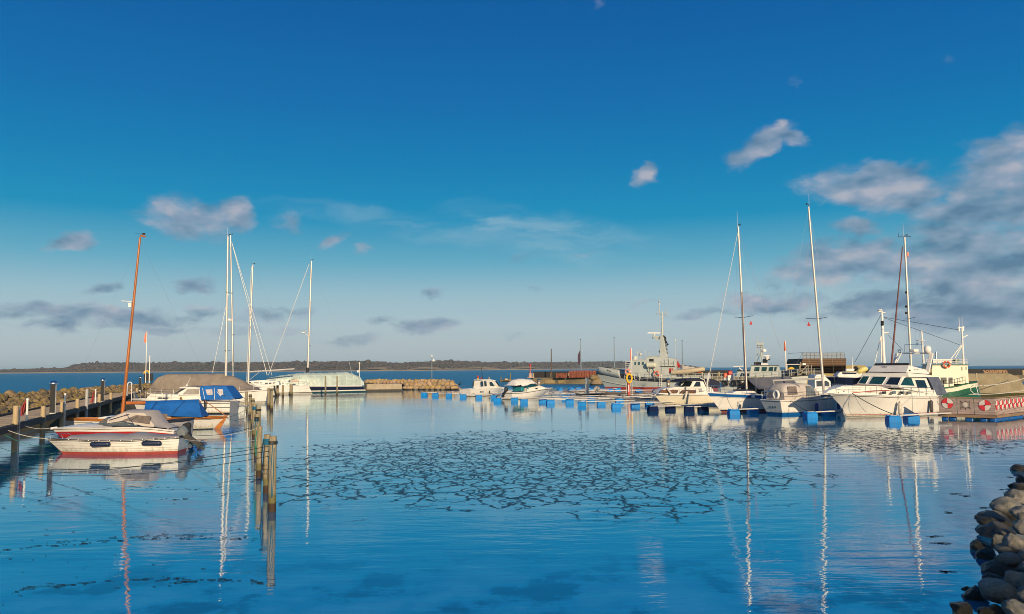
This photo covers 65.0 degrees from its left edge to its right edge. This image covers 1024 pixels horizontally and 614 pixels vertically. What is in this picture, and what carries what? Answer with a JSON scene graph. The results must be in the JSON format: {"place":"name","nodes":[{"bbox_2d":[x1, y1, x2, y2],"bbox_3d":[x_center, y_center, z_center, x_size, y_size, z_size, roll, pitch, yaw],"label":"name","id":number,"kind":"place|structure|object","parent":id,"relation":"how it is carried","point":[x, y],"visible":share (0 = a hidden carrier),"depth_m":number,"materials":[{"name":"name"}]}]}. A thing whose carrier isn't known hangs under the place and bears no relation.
{"place":"outdoors","nodes":[
{"label":"outdoors","id":0,"kind":"place"},
{"bbox_2d":[0,396,147,435],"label":"bank","id":1,"kind":"structure","parent":0,"point":[116,408],"depth_m":75.13,"materials":[{"name":"wood"}]},
{"bbox_2d":[0,381,250,413],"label":"breakwater rubble","id":2,"kind":"object","parent":1,"relation":"on","point":[31,396],"visible":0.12,"depth_m":80.68,"materials":[{"name":"brown stone"}]},
{"bbox_2d":[143,331,152,383],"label":"rescue station","id":3,"kind":"object","parent":1,"relation":"on","point":[148,376],"visible":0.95,"depth_m":120.55,"materials":[{"name":"plastic"}]},
{"bbox_2d":[0,367,627,372],"bbox_3d":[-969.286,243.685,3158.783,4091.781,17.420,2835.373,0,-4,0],"label":"terrain","id":4,"kind":"structure","parent":0,"point":[309,370],"depth_m":2032.47,"materials":[{"name":"plant"}]},
{"bbox_2d":[0,359,696,371],"bbox_3d":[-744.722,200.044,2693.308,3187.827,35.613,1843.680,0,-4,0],"label":"forest","id":5,"kind":"object","parent":4,"relation":"on","point":[217,366],"visible":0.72,"depth_m":2134.76,"materials":[{"name":"green wood"}]},
{"bbox_2d":[362,367,540,369],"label":"grass bank","id":6,"kind":"structure","parent":4,"relation":"on","point":[384,368],"depth_m":2128.52,"materials":[{"name":"plant"}]},
{"bbox_2d":[0,365,1023,613],"bbox_3d":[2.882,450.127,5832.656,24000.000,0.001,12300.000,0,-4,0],"label":"water","id":7,"kind":"structure","parent":0,"point":[488,505],"depth_m":23.81,"materials":[{"name":"liquid"}]},
{"bbox_2d":[0,387,142,451],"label":"wooden jetty","id":8,"kind":"object","parent":7,"relation":"in","point":[41,415],"visible":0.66,"depth_m":51.87,"materials":[{"name":"brown wood"}]},
{"bbox_2d":[20,398,28,420],"bbox_3d":[-27.000,5.653,44.366,0.446,1.236,0.499,-2,-5,23],"label":"hose post","id":9,"kind":"object","parent":8,"relation":"on","point":[24,407],"visible":0.95,"depth_m":44.41,"materials":[{"name":"white paint"}]},
{"bbox_2d":[49,381,57,413],"bbox_3d":[-29.250,5.752,51.231,0.512,2.114,0.520,1,-5,-20],"label":"bollard light","id":10,"kind":"object","parent":8,"relation":"on","point":[53,389],"visible":1,"depth_m":51.08,"materials":[{"name":"silver metal"}]},
{"bbox_2d":[84,389,88,416],"bbox_3d":[-33.682,7.738,63.628,0.270,2.500,0.257,0,-4,0],"label":"wrapped post","id":11,"kind":"object","parent":8,"relation":"attached to","point":[86,400],"visible":0.87,"depth_m":63.56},
{"bbox_2d":[100,378,105,401],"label":"bollard light","id":12,"kind":"object","parent":8,"relation":"on","point":[102,380],"visible":1,"depth_m":71.11,"materials":[{"name":"silver metal"}]},
{"bbox_2d":[50,409,193,445],"bbox_3d":[-21.705,6.928,44.876,8.326,2.402,2.143,0,-4,2],"label":"speedboat","id":13,"kind":"object","parent":7,"relation":"on","point":[151,421],"visible":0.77,"depth_m":44.09,"materials":[{"name":"plastic"}]},
{"bbox_2d":[123,415,150,423],"bbox_3d":[-20.510,6.152,43.889,1.589,0.488,0.010,0,-4,2],"label":"canopy window","id":14,"kind":"structure","parent":13,"relation":"in","point":[140,419],"depth_m":43.88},
{"bbox_2d":[47,425,207,454],"bbox_3d":[-19.585,6.953,40.962,7.843,1.730,2.095,0,-4,-6],"label":"motorboat","id":15,"kind":"object","parent":7,"relation":"on","point":[128,444],"visible":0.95,"depth_m":40.28,"materials":[{"name":"plastic"}]},
{"bbox_2d":[90,441,109,446],"bbox_3d":[-20.409,6.769,39.818,0.994,0.298,0.228,0,-4,-6],"label":"fender","id":16,"kind":"object","parent":15,"relation":"hanging from","point":[99,444],"visible":1,"depth_m":39.73,"materials":[{"name":"blue plastic"}]},
{"bbox_2d":[141,439,161,445],"bbox_3d":[-17.977,6.744,40.075,0.996,0.336,0.228,0,-4,-6],"label":"fender","id":17,"kind":"object","parent":15,"relation":"hanging from","point":[151,443],"visible":1,"depth_m":39.99,"materials":[{"name":"blue plastic"}]},
{"bbox_2d":[65,233,227,429],"bbox_3d":[-26.165,1.987,57.620,11.478,14.757,2.552,0,-4,-7],"label":"wooden sailboat","id":18,"kind":"object","parent":7,"relation":"on","point":[179,409],"visible":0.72,"depth_m":57.15,"materials":[{"name":"brown wood"}]},
{"bbox_2d":[167,418,194,433],"bbox_3d":[-21.260,7.802,51.449,1.286,1.357,1.914,-4,-6,43],"label":"tender","id":19,"kind":"object","parent":7,"relation":"on","point":[181,421],"visible":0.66,"depth_m":51.33,"materials":[{"name":"grey plastic"}]},
{"bbox_2d":[132,377,248,413],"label":"cabin cruiser","id":20,"kind":"object","parent":7,"relation":"on","point":[219,396],"visible":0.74,"depth_m":78.21,"materials":[{"name":"plastic"}]},
{"bbox_2d":[182,389,198,394],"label":"window","id":21,"kind":"structure","parent":20,"relation":"in","point":[189,391],"depth_m":78.22,"materials":[{"name":"white glass"}]},
{"bbox_2d":[146,234,272,403],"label":"covered yacht","id":22,"kind":"object","parent":7,"relation":"on","point":[169,383],"visible":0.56,"depth_m":101.07,"materials":[{"name":"beige fabric"}]},
{"bbox_2d":[245,391,247,412],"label":"mooring post","id":23,"kind":"object","parent":7,"relation":"in","point":[246,397],"visible":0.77,"depth_m":79.56,"materials":[{"name":"brown wood"}]},
{"bbox_2d":[216,234,280,395],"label":"hidden yacht","id":24,"kind":"object","parent":7,"relation":"on","point":[262,382],"visible":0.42,"depth_m":129.23,"materials":[{"name":"white plastic"}]},
{"bbox_2d":[248,394,251,417],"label":"mooring post","id":25,"kind":"object","parent":7,"relation":"in","point":[249,409],"visible":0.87,"depth_m":71.27,"materials":[{"name":"brown wood"}]},
{"bbox_2d":[252,404,256,437],"bbox_3d":[-15.968,7.477,49.845,0.340,2.897,0.340,-1,-4,13],"label":"mooring post","id":26,"kind":"object","parent":7,"relation":"in","point":[254,406],"visible":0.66,"depth_m":49.77,"materials":[{"name":"brown wood"}]},
{"bbox_2d":[254,414,259,457],"bbox_3d":[-12.344,6.619,38.849,0.274,2.884,0.274,-3,-5,31],"label":"mooring post","id":27,"kind":"object","parent":7,"relation":"in","point":[257,416],"visible":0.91,"depth_m":38.83,"materials":[{"name":"brown wood"}]},
{"bbox_2d":[256,426,261,476],"bbox_3d":[-9.976,6.106,31.703,0.216,2.787,0.239,1,-5,-20],"label":"mooring post","id":28,"kind":"object","parent":7,"relation":"in","point":[259,449],"visible":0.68,"depth_m":31.64,"materials":[{"name":"brown wood"}]},
{"bbox_2d":[263,434,270,493],"bbox_3d":[-8.396,5.768,27.488,0.281,2.797,0.281,2,-5,-25],"label":"mooring post","id":29,"kind":"object","parent":7,"relation":"in","point":[265,469],"visible":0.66,"depth_m":27.41,"materials":[{"name":"brown wood"}]},
{"bbox_2d":[261,441,264,480],"bbox_3d":[-8.523,5.256,27.479,0.122,1.369,0.210,1,-5,-20],"label":"hanging rope","id":30,"kind":"object","parent":29,"relation":"hanging from","point":[262,463],"visible":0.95,"depth_m":27.44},
{"bbox_2d":[270,388,273,410],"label":"mooring post","id":31,"kind":"object","parent":7,"relation":"in","point":[271,399],"visible":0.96,"depth_m":83.24,"materials":[{"name":"brown wood"}]},
{"bbox_2d":[268,436,277,511],"bbox_3d":[-7.154,5.378,23.993,0.277,3.026,0.277,1,-5,-21],"label":"mooring post","id":32,"kind":"object","parent":7,"relation":"in","point":[273,441],"visible":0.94,"depth_m":23.93,"materials":[{"name":"brown wood"}]},
{"bbox_2d":[0,446,268,474],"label":"mooring rope","id":33,"kind":"object","parent":32,"relation":"attached to","point":[137,466],"visible":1,"depth_m":26.69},
{"bbox_2d":[0,456,268,475],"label":"mooring rope","id":34,"kind":"object","parent":32,"relation":"attached to","point":[142,473],"visible":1,"depth_m":27.78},
{"bbox_2d":[6,451,268,469],"bbox_3d":[-14.272,5.433,28.340,16.481,1.502,0.021,-3,-5,32],"label":"mooring rope","id":35,"kind":"object","parent":32,"relation":"attached to","point":[149,465],"visible":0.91,"depth_m":26.93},
{"bbox_2d":[267,445,274,497],"bbox_3d":[-7.199,4.881,23.992,0.104,1.570,0.376,3,-5,-36],"label":"hanging rope","id":36,"kind":"object","parent":32,"relation":"hanging from","point":[270,470],"visible":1,"depth_m":23.87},
{"bbox_2d":[246,263,311,393],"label":"white yacht","id":37,"kind":"object","parent":7,"relation":"on","point":[301,389],"visible":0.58,"depth_m":138.57,"materials":[{"name":"metal"}]},
{"bbox_2d":[266,259,366,392],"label":"sailboat","id":38,"kind":"object","parent":7,"relation":"on","point":[347,382],"visible":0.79,"depth_m":147.60,"materials":[{"name":"white plastic"}]},
{"bbox_2d":[366,383,401,390],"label":"concrete quay","id":39,"kind":"structure","parent":7,"relation":"in","point":[383,387],"depth_m":154.51,"materials":[{"name":"concrete"}]},
{"bbox_2d":[421,390,512,395],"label":"mooring boom","id":40,"kind":"object","parent":7,"relation":"on","point":[433,393],"visible":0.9,"depth_m":127.49,"materials":[{"name":"blue plastic"}]},
{"bbox_2d":[451,367,504,396],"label":"pilothouse boat","id":41,"kind":"object","parent":7,"relation":"on","point":[481,385],"visible":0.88,"depth_m":124.12,"materials":[{"name":"plastic"}]},
{"bbox_2d":[446,391,562,397],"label":"mooring boom","id":42,"kind":"object","parent":7,"relation":"on","point":[461,395],"visible":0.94,"depth_m":121.08,"materials":[{"name":"blue plastic"}]},
{"bbox_2d":[3,449,1012,595],"bbox_3d":[-0.644,6.224,26.385,27.564,0.008,29.314,-4,-5,36],"label":"drifting weed","id":43,"kind":"object","parent":7,"relation":"on","point":[261,549],"visible":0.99,"depth_m":18.99,"materials":[{"name":"plant"}]},
{"bbox_2d":[500,379,551,399],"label":"cuddy boat","id":44,"kind":"object","parent":7,"relation":"on","point":[526,388],"visible":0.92,"depth_m":110.65,"materials":[{"name":"plastic"}]},
{"bbox_2d":[475,392,604,398],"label":"mooring boom","id":45,"kind":"object","parent":7,"relation":"on","point":[480,396],"visible":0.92,"depth_m":114.55,"materials":[{"name":"grey plastic"}]},
{"bbox_2d":[494,394,651,401],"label":"mooring boom","id":46,"kind":"object","parent":7,"relation":"on","point":[514,399],"visible":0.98,"depth_m":104.15,"materials":[{"name":"grey plastic"}]},
{"bbox_2d":[520,395,654,402],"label":"mooring boom","id":47,"kind":"object","parent":7,"relation":"on","point":[526,400],"visible":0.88,"depth_m":99.59,"materials":[{"name":"grey plastic"}]},
{"bbox_2d":[590,378,602,384],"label":"boulder","id":48,"kind":"object","parent":7,"relation":"in","point":[597,381],"visible":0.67,"depth_m":193.75,"materials":[{"name":"brown stone"}]},
{"bbox_2d":[546,395,656,403],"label":"mooring boom","id":49,"kind":"object","parent":7,"relation":"on","point":[568,401],"visible":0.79,"depth_m":95.50,"materials":[{"name":"blue plastic"}]},
{"bbox_2d":[568,391,655,396],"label":"floating jetty","id":50,"kind":"object","parent":7,"relation":"on","point":[615,393],"visible":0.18,"depth_m":119.75,"materials":[{"name":"concrete"}]},
{"bbox_2d":[585,378,588,393],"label":"power pillar","id":51,"kind":"structure","parent":50,"relation":"on","point":[586,385],"depth_m":114.30,"materials":[{"name":"silver metal"}]},
{"bbox_2d":[626,348,632,395],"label":"rescue post","id":52,"kind":"object","parent":50,"relation":"on","point":[629,384],"visible":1,"depth_m":106.47,"materials":[{"name":"white paint"}]},
{"bbox_2d":[578,396,657,405],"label":"mooring boom","id":53,"kind":"object","parent":7,"relation":"on","point":[581,403],"visible":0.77,"depth_m":90.39,"materials":[{"name":"blue plastic"}]},
{"bbox_2d":[611,399,674,407],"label":"mooring boom","id":54,"kind":"object","parent":7,"relation":"on","point":[616,404],"visible":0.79,"depth_m":86.16,"materials":[{"name":"blue plastic"}]},
{"bbox_2d":[596,300,750,389],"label":"patrol ship","id":55,"kind":"object","parent":7,"relation":"on","point":[663,364],"visible":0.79,"depth_m":155.67,"materials":[{"name":"grey paint"}]},
{"bbox_2d":[671,364,704,374],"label":"inflatable boat","id":56,"kind":"object","parent":55,"relation":"on","point":[688,370],"visible":1,"depth_m":151.92,"materials":[{"name":"rubber"}]},
{"bbox_2d":[645,401,715,411],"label":"mooring boom","id":57,"kind":"object","parent":7,"relation":"on","point":[651,408],"visible":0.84,"depth_m":79.43,"materials":[{"name":"blue plastic"}]},
{"bbox_2d":[652,378,723,405],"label":"motor cruiser","id":58,"kind":"object","parent":7,"relation":"on","point":[695,388],"visible":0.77,"depth_m":87.91,"materials":[{"name":"plastic"}]},
{"bbox_2d":[684,405,716,411],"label":"mooring boom","id":59,"kind":"object","parent":7,"relation":"on","point":[692,409],"visible":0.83,"depth_m":76.57,"materials":[{"name":"blue plastic"}]},
{"bbox_2d":[727,407,764,414],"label":"mooring boom","id":60,"kind":"object","parent":7,"relation":"on","point":[747,409],"visible":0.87,"depth_m":71.55,"materials":[{"name":"blue plastic"}]},
{"bbox_2d":[706,222,795,411],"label":"striped yacht","id":61,"kind":"object","parent":7,"relation":"on","point":[746,392],"visible":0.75,"depth_m":76.10,"materials":[{"name":"white paint"}]},
{"bbox_2d":[720,338,809,394],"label":"patrol boat","id":62,"kind":"object","parent":7,"relation":"on","point":[760,369],"visible":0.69,"depth_m":102.83,"materials":[{"name":"grey paint"}]},
{"bbox_2d":[531,369,1023,383],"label":"harbour mole","id":63,"kind":"object","parent":7,"relation":"in","point":[545,377],"visible":0.21,"depth_m":212.82,"materials":[{"name":"concrete"}]},
{"bbox_2d":[568,370,595,377],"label":"brick stack","id":64,"kind":"object","parent":63,"relation":"on","point":[580,375],"visible":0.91,"depth_m":210.14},
{"bbox_2d":[781,369,820,376],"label":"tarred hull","id":65,"kind":"object","parent":7,"relation":"on","point":[786,373],"visible":0.48,"depth_m":113.62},
{"bbox_2d":[760,203,846,414],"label":"hooded yacht","id":66,"kind":"object","parent":7,"relation":"on","point":[807,397],"visible":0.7,"depth_m":71.19,"materials":[{"name":"plastic"}]},
{"bbox_2d":[788,386,797,394],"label":"tent window","id":67,"kind":"structure","parent":66,"relation":"in","point":[793,389],"depth_m":70.29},
{"bbox_2d":[806,386,815,395],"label":"hood window","id":68,"kind":"structure","parent":66,"relation":"in","point":[808,388],"depth_m":71.61,"materials":[{"name":"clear glass"}]},
{"bbox_2d":[802,409,843,417],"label":"mooring boom","id":69,"kind":"object","parent":7,"relation":"on","point":[811,414],"visible":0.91,"depth_m":66.52,"materials":[{"name":"blue plastic"}]},
{"bbox_2d":[808,374,842,393],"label":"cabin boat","id":70,"kind":"object","parent":7,"relation":"on","point":[815,384],"visible":0.27,"depth_m":91.67,"materials":[{"name":"white plastic"}]},
{"bbox_2d":[825,362,861,385],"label":"navy motor yacht","id":71,"kind":"object","parent":7,"relation":"on","point":[847,378],"visible":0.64,"depth_m":115.00,"materials":[{"name":"white plastic"}]},
{"bbox_2d":[823,342,946,416],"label":"flybridge yacht","id":72,"kind":"object","parent":7,"relation":"on","point":[883,386],"visible":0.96,"depth_m":67.73,"materials":[{"name":"plastic"}]},
{"bbox_2d":[891,231,924,366],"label":"hidden sloop","id":73,"kind":"object","parent":7,"relation":"on","point":[907,306],"visible":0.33,"depth_m":91.43,"materials":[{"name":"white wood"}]},
{"bbox_2d":[855,309,980,401],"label":"fishing cutter","id":74,"kind":"object","parent":7,"relation":"on","point":[955,381],"visible":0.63,"depth_m":92.81,"materials":[{"name":"beige paint"}]},
{"bbox_2d":[885,411,974,421],"bbox_3d":[36.966,8.796,65.049,19.968,0.805,1.934,2,-5,-26],"label":"mooring boom","id":75,"kind":"object","parent":7,"relation":"on","point":[898,418],"visible":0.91,"depth_m":61.77,"materials":[{"name":"blue plastic"}]},
{"bbox_2d":[949,601,972,613],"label":"boulder","id":76,"kind":"object","parent":7,"relation":"on","point":[960,607],"visible":1,"depth_m":13.62,"materials":[{"name":"grey stone"}]},
{"bbox_2d":[962,585,983,600],"bbox_3d":[8.380,5.194,14.519,0.440,0.317,0.419,-5,-5,0],"label":"boulder","id":77,"kind":"object","parent":7,"relation":"on","point":[973,593],"visible":0.64,"depth_m":14.42,"materials":[{"name":"grey stone"}]},
{"bbox_2d":[938,395,1023,419],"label":"shield raft","id":78,"kind":"object","parent":7,"relation":"on","point":[999,408],"visible":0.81,"depth_m":62.77,"materials":[{"name":"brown wood"}]},
{"bbox_2d":[970,539,992,550],"bbox_3d":[10.717,5.488,18.343,0.481,0.372,0.482,4,-5,2],"label":"boulder","id":79,"kind":"object","parent":7,"relation":"in","point":[976,544],"visible":0.54,"depth_m":18.25,"materials":[{"name":"grey stone"}]},
{"bbox_2d":[976,606,993,613],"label":"boulder","id":80,"kind":"object","parent":7,"relation":"on","point":[983,610],"visible":1,"depth_m":13.42,"materials":[{"name":"grey stone"}]},
{"bbox_2d":[975,548,995,559],"bbox_3d":[10.399,5.423,17.581,0.440,0.315,0.402,-5,-6,44],"label":"boulder","id":81,"kind":"object","parent":7,"relation":"on","point":[987,553],"visible":0.73,"depth_m":17.48,"materials":[{"name":"grey stone"}]},
{"bbox_2d":[982,572,1001,578],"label":"boulder","id":82,"kind":"object","parent":7,"relation":"on","point":[988,574],"visible":0.38,"depth_m":15.47,"materials":[{"name":"grey stone"}]},
{"bbox_2d":[974,510,1013,526],"bbox_3d":[12.740,5.691,21.302,0.882,0.537,0.897,2,-2,14],"label":"boulder","id":83,"kind":"object","parent":7,"relation":"in","point":[984,517],"visible":0.66,"depth_m":21.12,"materials":[{"name":"grey stone"}]},
{"bbox_2d":[968,373,1023,397],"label":"quay wall","id":84,"kind":"structure","parent":7,"relation":"in","point":[990,379],"depth_m":105.51,"materials":[{"name":"concrete"}]},
{"bbox_2d":[976,521,1015,537],"bbox_3d":[11.973,5.570,19.859,0.838,0.478,0.874,2,-1,13],"label":"boulder","id":85,"kind":"object","parent":7,"relation":"on","point":[989,529],"visible":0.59,"depth_m":19.81,"materials":[{"name":"grey stone"}]},
{"bbox_2d":[988,604,1005,613],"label":"boulder","id":86,"kind":"object","parent":7,"relation":"on","point":[996,608],"visible":0.7,"depth_m":13.51,"materials":[{"name":"grey stone"}]},
{"bbox_2d":[980,559,1023,576],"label":"boulder","id":87,"kind":"object","parent":7,"relation":"in","point":[993,566],"visible":0.52,"depth_m":16.10,"materials":[{"name":"grey stone"}]},
{"bbox_2d":[994,552,1022,565],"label":"boulder","id":88,"kind":"object","parent":87,"relation":"on","point":[1009,558],"visible":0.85,"depth_m":16.09,"materials":[{"name":"grey stone"}]},
{"bbox_2d":[989,496,1021,520],"bbox_3d":[13.546,5.539,22.013,0.827,0.649,0.842,-2,-6,13],"label":"boulder","id":89,"kind":"object","parent":7,"relation":"in","point":[1004,505],"visible":0.58,"depth_m":21.80,"materials":[{"name":"grey stone"}]},
{"bbox_2d":[1010,464,1023,470],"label":"boulder","id":90,"kind":"object","parent":7,"relation":"in","point":[1017,467],"visible":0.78,"depth_m":32.05,"materials":[{"name":"grey stone"}]},
{"bbox_2d":[1012,483,1023,489],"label":"boulder","id":91,"kind":"object","parent":7,"relation":"in","point":[1018,486],"visible":0.59,"depth_m":26.92,"materials":[{"name":"grey stone"}]},
{"bbox_2d":[0,0,1023,369],"label":"sky","id":92,"kind":"structure","parent":0,"point":[510,181],"materials":[{"name":"blue"}]},
{"bbox_2d":[798,362,813,374],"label":"support frame","id":93,"kind":"object","parent":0,"point":[807,366],"visible":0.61,"depth_m":112.59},
{"bbox_2d":[786,352,864,383],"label":"lookout building","id":94,"kind":"structure","parent":0,"point":[836,364],"depth_m":127.64,"materials":[{"name":"brown wood"}]},
{"bbox_2d":[981,370,1007,373],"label":"brick stack","id":95,"kind":"object","parent":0,"point":[994,371],"visible":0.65,"depth_m":199.88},
{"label":"shore bank","id":96,"kind":"structure","parent":0,"visible":0},
{"bbox_2d":[991,534,1002,548],"bbox_3d":[10.877,5.253,17.959,0.309,0.343,0.295,-3,-5,34],"label":"boulder","id":97,"kind":"object","parent":96,"relation":"on","point":[996,539],"visible":0.68,"depth_m":17.91,"materials":[{"name":"grey stone"}]},
{"bbox_2d":[978,577,1023,603],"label":"boulder","id":98,"kind":"object","parent":96,"relation":"on","point":[996,590],"visible":0.85,"depth_m":13.80,"materials":[{"name":"grey stone"}]},
{"bbox_2d":[1003,570,1023,586],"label":"boulder","id":99,"kind":"object","parent":98,"relation":"on","point":[1011,577],"visible":0.68,"depth_m":14.03,"materials":[{"name":"grey stone"}]},
{"bbox_2d":[1015,578,1023,588],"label":"boulder","id":100,"kind":"object","parent":98,"relation":"on","point":[1019,583],"visible":0.76,"depth_m":13.68,"materials":[{"name":"grey stone"}]},
{"bbox_2d":[997,529,1009,536],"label":"boulder","id":101,"kind":"object","parent":96,"relation":"on","point":[1003,532],"visible":0.7,"depth_m":18.80,"materials":[{"name":"grey stone"}]},
{"bbox_2d":[993,543,1018,553],"bbox_3d":[10.448,5.169,17.010,0.459,0.316,0.469,0,-4,-11],"label":"boulder","id":102,"kind":"object","parent":96,"relation":"on","point":[999,548],"visible":0.52,"depth_m":16.89,"materials":[{"name":"grey stone"}]},
{"bbox_2d":[1002,533,1023,551],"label":"boulder","id":103,"kind":"object","parent":102,"relation":"on","point":[1014,542],"visible":0.95,"depth_m":16.79,"materials":[{"name":"grey stone"}]},
{"bbox_2d":[1001,599,1023,613],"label":"boulder","id":104,"kind":"object","parent":96,"relation":"on","point":[1011,606],"visible":1,"depth_m":12.30,"materials":[{"name":"grey stone"}]},
{"bbox_2d":[1004,489,1023,504],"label":"boulder","id":105,"kind":"object","parent":96,"relation":"on","point":[1017,495],"visible":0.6,"depth_m":22.58,"materials":[{"name":"grey stone"}]},
{"bbox_2d":[1009,506,1023,518],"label":"boulder","id":106,"kind":"object","parent":96,"relation":"on","point":[1014,511],"visible":0.73,"depth_m":20.39,"materials":[{"name":"grey stone"}]},
{"bbox_2d":[1012,519,1023,534],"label":"boulder","id":107,"kind":"object","parent":96,"relation":"on","point":[1018,527],"visible":1,"depth_m":18.44,"materials":[{"name":"grey stone"}]},
{"bbox_2d":[1017,586,1023,601],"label":"boulder","id":108,"kind":"object","parent":96,"relation":"on","point":[1020,593],"visible":1,"depth_m":13.09,"materials":[{"name":"grey stone"}]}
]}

